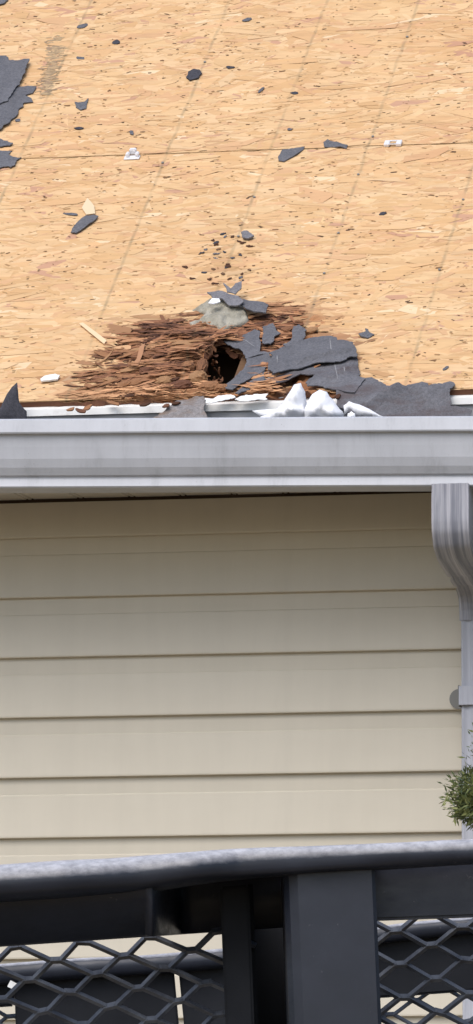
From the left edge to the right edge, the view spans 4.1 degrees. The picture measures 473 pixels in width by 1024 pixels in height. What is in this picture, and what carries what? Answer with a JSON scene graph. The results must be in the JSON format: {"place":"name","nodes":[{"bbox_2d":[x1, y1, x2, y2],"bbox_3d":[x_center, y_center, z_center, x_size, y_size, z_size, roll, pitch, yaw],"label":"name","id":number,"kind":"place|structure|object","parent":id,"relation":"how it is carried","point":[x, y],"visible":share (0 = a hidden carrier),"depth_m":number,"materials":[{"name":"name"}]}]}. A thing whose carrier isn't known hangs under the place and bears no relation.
{"place":"outdoors","nodes":[
{"label":"outdoors","id":0,"kind":"place"},
{"label":"ground","id":1,"kind":"structure","parent":0,"visible":0},
{"bbox_2d":[0,0,472,1023],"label":"house","id":2,"kind":"structure","parent":1,"relation":"on","point":[230,624],"depth_m":13.98,"materials":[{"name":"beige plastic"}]},
{"bbox_2d":[0,139,12,146],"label":"felt scrap","id":3,"kind":"object","parent":2,"relation":"on","point":[3,143],"visible":1,"depth_m":14.97,"materials":[{"name":"fabric"}]},
{"bbox_2d":[0,150,20,167],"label":"felt scrap","id":4,"kind":"object","parent":2,"relation":"on","point":[7,160],"visible":1,"depth_m":14.89,"materials":[{"name":"fabric"}]},
{"bbox_2d":[0,383,26,418],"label":"felt flap","id":5,"kind":"object","parent":2,"relation":"on","point":[11,407],"visible":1,"depth_m":13.74,"materials":[{"name":"fabric"}]},
{"bbox_2d":[0,55,29,103],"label":"felt sheet","id":6,"kind":"object","parent":2,"relation":"on","point":[12,72],"visible":1,"depth_m":15.30,"materials":[{"name":"fabric"}]},
{"bbox_2d":[0,86,35,129],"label":"felt sheet","id":7,"kind":"object","parent":2,"relation":"on","point":[13,105],"visible":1,"depth_m":15.16,"materials":[{"name":"fabric"}]},
{"bbox_2d":[40,374,59,381],"bbox_3d":[-0.388,-0.279,13.856,0.042,0.022,0.023,1,-7,-10],"label":"paint chip","id":8,"kind":"object","parent":2,"relation":"on","point":[50,377],"visible":1,"depth_m":13.85,"materials":[{"name":"white paint"}]},
{"bbox_2d":[63,213,77,215],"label":"shingle scrap","id":9,"kind":"object","parent":2,"relation":"on","point":[73,214],"visible":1,"depth_m":14.59,"materials":[{"name":"concrete"}]},
{"bbox_2d":[75,408,85,412],"bbox_3d":[-0.322,-0.209,13.708,0.023,0.013,0.013,-1,-7,12],"label":"wood crumb","id":10,"kind":"object","parent":2,"relation":"on","point":[78,410],"visible":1,"depth_m":13.71,"materials":[{"name":"brown wood"}]},
{"bbox_2d":[75,98,88,109],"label":"shingle scrap","id":11,"kind":"object","parent":2,"relation":"on","point":[81,105],"visible":1,"depth_m":15.12,"materials":[{"name":"concrete"}]},
{"bbox_2d":[77,23,87,27],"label":"shingle scrap","id":12,"kind":"object","parent":2,"relation":"on","point":[82,25],"visible":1,"depth_m":15.53,"materials":[{"name":"concrete"}]},
{"bbox_2d":[71,215,97,233],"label":"shingle scrap","id":13,"kind":"object","parent":2,"relation":"on","point":[82,223],"visible":1,"depth_m":14.53,"materials":[{"name":"concrete"}]},
{"bbox_2d":[83,404,92,410],"bbox_3d":[-0.307,-0.216,13.718,0.022,0.016,0.013,1,-7,-12],"label":"wood crumb","id":14,"kind":"object","parent":2,"relation":"on","point":[87,407],"visible":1,"depth_m":13.72,"materials":[{"name":"brown wood"}]},
{"bbox_2d":[82,198,94,214],"bbox_3d":[-0.327,-0.672,14.612,0.027,0.051,0.076,2,-7,-18],"label":"splinter","id":15,"kind":"object","parent":2,"relation":"on","point":[88,208],"visible":1,"depth_m":14.60,"materials":[{"name":"beige wood"}]},
{"bbox_2d":[79,322,106,343],"bbox_3d":[-0.301,-0.377,14.030,0.011,0.061,0.110,4,-8,-30],"label":"splinter","id":16,"kind":"object","parent":2,"relation":"on","point":[95,334],"visible":1,"depth_m":14.03,"materials":[{"name":"beige wood"}]},
{"bbox_2d":[106,400,118,405],"bbox_3d":[-0.254,-0.225,13.722,0.035,0.016,0.011,-5,-8,34],"label":"wood crumb","id":17,"kind":"object","parent":2,"relation":"on","point":[112,403],"visible":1,"depth_m":13.72,"materials":[{"name":"brown wood"}]},
{"bbox_2d":[131,343,144,365],"bbox_3d":[-0.204,-0.329,13.890,0.017,0.060,0.087,-1,-7,12],"label":"splinter","id":18,"kind":"object","parent":2,"relation":"on","point":[140,352],"visible":1,"depth_m":13.88,"materials":[{"name":"brown wood"}]},
{"bbox_2d":[139,402,150,406],"bbox_3d":[-0.188,-0.222,13.700,0.024,0.010,0.013,-1,-7,12],"label":"wood crumb","id":19,"kind":"object","parent":2,"relation":"on","point":[144,404],"visible":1,"depth_m":13.70,"materials":[{"name":"brown wood"}]},
{"bbox_2d":[154,396,206,417],"bbox_3d":[-0.112,-0.196,13.673,0.195,0.093,0.060,-1,-7,12],"label":"felt scrap","id":20,"kind":"object","parent":2,"relation":"on","point":[193,407],"visible":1,"depth_m":13.68,"materials":[{"name":"fabric"}]},
{"bbox_2d":[186,69,201,80],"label":"shingle scrap","id":21,"kind":"object","parent":2,"relation":"on","point":[193,74],"visible":1,"depth_m":15.20,"materials":[{"name":"concrete"}]},
{"bbox_2d":[190,298,248,329],"bbox_3d":[-0.033,-0.412,14.043,0.131,0.093,0.125,-1,-7,12],"label":"roof cement","id":22,"kind":"object","parent":2,"relation":"on","point":[221,314],"visible":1,"depth_m":14.02,"materials":[{"name":"grey concrete"}]},
{"bbox_2d":[208,298,219,303],"bbox_3d":[-0.046,-0.445,14.035,0.025,0.017,0.021,-1,-7,12],"label":"paper bit","id":23,"kind":"object","parent":22,"relation":"on","point":[214,300],"visible":1,"depth_m":14.03,"materials":[{"name":"white paper"}]},
{"bbox_2d":[207,290,243,306],"bbox_3d":[-0.021,-0.451,14.060,0.035,0.044,0.097,7,-10,-44],"label":"shingle scrap","id":24,"kind":"object","parent":22,"relation":"on","point":[232,300],"visible":1,"depth_m":14.05,"materials":[{"name":"concrete"}]},
{"bbox_2d":[223,281,241,294],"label":"shingle scrap","id":25,"kind":"object","parent":22,"relation":"on","point":[235,288],"visible":1,"depth_m":14.09,"materials":[{"name":"concrete"}]},
{"bbox_2d":[205,394,235,402],"bbox_3d":[-0.033,-0.233,13.674,0.064,0.021,0.022,0,-7,-2],"label":"trim strip","id":26,"kind":"object","parent":2,"relation":"attached to","point":[218,398],"depth_m":13.67,"materials":[{"name":"white paint"}]},
{"bbox_2d":[223,329,267,358],"bbox_3d":[0.021,-0.350,13.879,0.082,0.082,0.117,2,-7,-13],"label":"felt scrap","id":27,"kind":"object","parent":2,"relation":"on","point":[249,345],"visible":1,"depth_m":13.88,"materials":[{"name":"fabric"}]},
{"bbox_2d":[241,230,253,238],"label":"shingle scrap","id":28,"kind":"object","parent":2,"relation":"on","point":[246,234],"visible":1,"depth_m":14.37,"materials":[{"name":"concrete"}]},
{"bbox_2d":[225,352,270,390],"bbox_3d":[0.029,-0.292,13.768,0.055,0.100,0.153,-4,-8,29],"label":"felt scrap","id":29,"kind":"object","parent":2,"relation":"on","point":[246,373],"visible":1,"depth_m":13.77,"materials":[{"name":"fabric"}]},
{"bbox_2d":[235,371,264,393],"bbox_3d":[0.034,-0.268,13.715,0.094,0.060,0.031,6,-9,-40],"label":"felt scrap","id":30,"kind":"object","parent":2,"relation":"on","point":[245,389],"visible":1,"depth_m":13.71,"materials":[{"name":"fabric"}]},
{"bbox_2d":[235,394,267,401],"bbox_3d":[0.032,-0.235,13.664,0.069,0.019,0.030,-1,-7,12],"label":"trim strip","id":31,"kind":"object","parent":2,"relation":"on","point":[247,398],"depth_m":13.66,"materials":[{"name":"white paint"}]},
{"bbox_2d":[240,299,268,313],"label":"shingle scrap","id":32,"kind":"object","parent":2,"relation":"on","point":[257,306],"visible":1,"depth_m":14.02,"materials":[{"name":"concrete"}]},
{"bbox_2d":[253,409,274,415],"bbox_3d":[0.064,-0.202,13.629,0.066,0.023,0.009,-1,-7,12],"label":"white sheet","id":33,"kind":"object","parent":2,"relation":"on","point":[264,412],"visible":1,"depth_m":13.63,"materials":[{"name":"white plastic"}]},
{"bbox_2d":[262,323,280,344],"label":"felt scrap","id":34,"kind":"object","parent":2,"relation":"on","point":[270,332],"visible":1,"depth_m":13.92,"materials":[{"name":"fabric"}]},
{"bbox_2d":[261,383,306,416],"bbox_3d":[0.098,-0.223,13.615,0.090,0.082,0.059,-6,-9,42],"label":"white sheet","id":35,"kind":"object","parent":2,"relation":"on","point":[294,403],"visible":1,"depth_m":13.59,"materials":[{"name":"white plastic"}]},
{"bbox_2d":[278,146,304,161],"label":"shingle scrap","id":36,"kind":"object","parent":2,"relation":"on","point":[285,155],"visible":1,"depth_m":14.74,"materials":[{"name":"concrete"}]},
{"bbox_2d":[283,324,306,346],"bbox_3d":[0.127,-0.368,13.885,0.038,0.062,0.089,-2,-7,19],"label":"felt scrap","id":37,"kind":"object","parent":2,"relation":"on","point":[298,332],"visible":1,"depth_m":13.88,"materials":[{"name":"fabric"}]},
{"bbox_2d":[265,355,364,392],"bbox_3d":[0.163,-0.286,13.728,0.223,0.108,0.161,-1,-7,12],"label":"felt scrap","id":38,"kind":"object","parent":2,"relation":"on","point":[343,376],"visible":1,"depth_m":13.70,"materials":[{"name":"grey fabric"}]},
{"bbox_2d":[268,336,356,373],"bbox_3d":[0.154,-0.326,13.804,0.187,0.099,0.124,1,-7,-6],"label":"felt scrap","id":39,"kind":"object","parent":38,"relation":"on","point":[301,353],"visible":1,"depth_m":13.79,"materials":[{"name":"paper"}]},
{"bbox_2d":[304,390,343,416],"bbox_3d":[0.177,-0.218,13.572,0.083,0.069,0.056,-1,-7,12],"label":"white sheet","id":40,"kind":"object","parent":2,"relation":"on","point":[320,403],"visible":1,"depth_m":13.56,"materials":[{"name":"white plastic"}]},
{"bbox_2d":[323,139,347,148],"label":"shingle scrap","id":41,"kind":"object","parent":2,"relation":"on","point":[329,144],"visible":1,"depth_m":14.76,"materials":[{"name":"concrete"}]},
{"bbox_2d":[347,411,354,416],"bbox_3d":[0.235,-0.197,13.552,0.018,0.017,0.009,-1,-7,12],"label":"white sheet","id":42,"kind":"object","parent":2,"relation":"on","point":[351,414],"visible":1,"depth_m":13.55,"materials":[{"name":"white plastic"}]},
{"bbox_2d":[344,401,382,416],"bbox_3d":[0.259,-0.210,13.556,0.084,0.034,0.016,-1,-7,12],"label":"white sheet","id":43,"kind":"object","parent":2,"relation":"on","point":[358,410],"visible":1,"depth_m":13.55,"materials":[{"name":"white plastic"}]},
{"bbox_2d":[358,328,373,338],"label":"shingle scrap","id":44,"kind":"object","parent":2,"relation":"on","point":[367,334],"visible":1,"depth_m":13.87,"materials":[{"name":"concrete"}]},
{"bbox_2d":[336,377,471,416],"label":"felt scrap","id":45,"kind":"object","parent":2,"relation":"on","point":[398,398],"visible":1,"depth_m":13.59,"materials":[{"name":"grey fabric"}]},
{"bbox_2d":[0,839,472,1023],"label":"trailer","id":46,"kind":"object","parent":1,"relation":"on","point":[308,937],"visible":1,"depth_m":7.60,"materials":[{"name":"black paint"}]},
{"bbox_2d":[438,722,472,830],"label":"shrub","id":47,"kind":"object","parent":1,"relation":"on","point":[462,798],"visible":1,"depth_m":13.33,"materials":[{"name":"green plant"}]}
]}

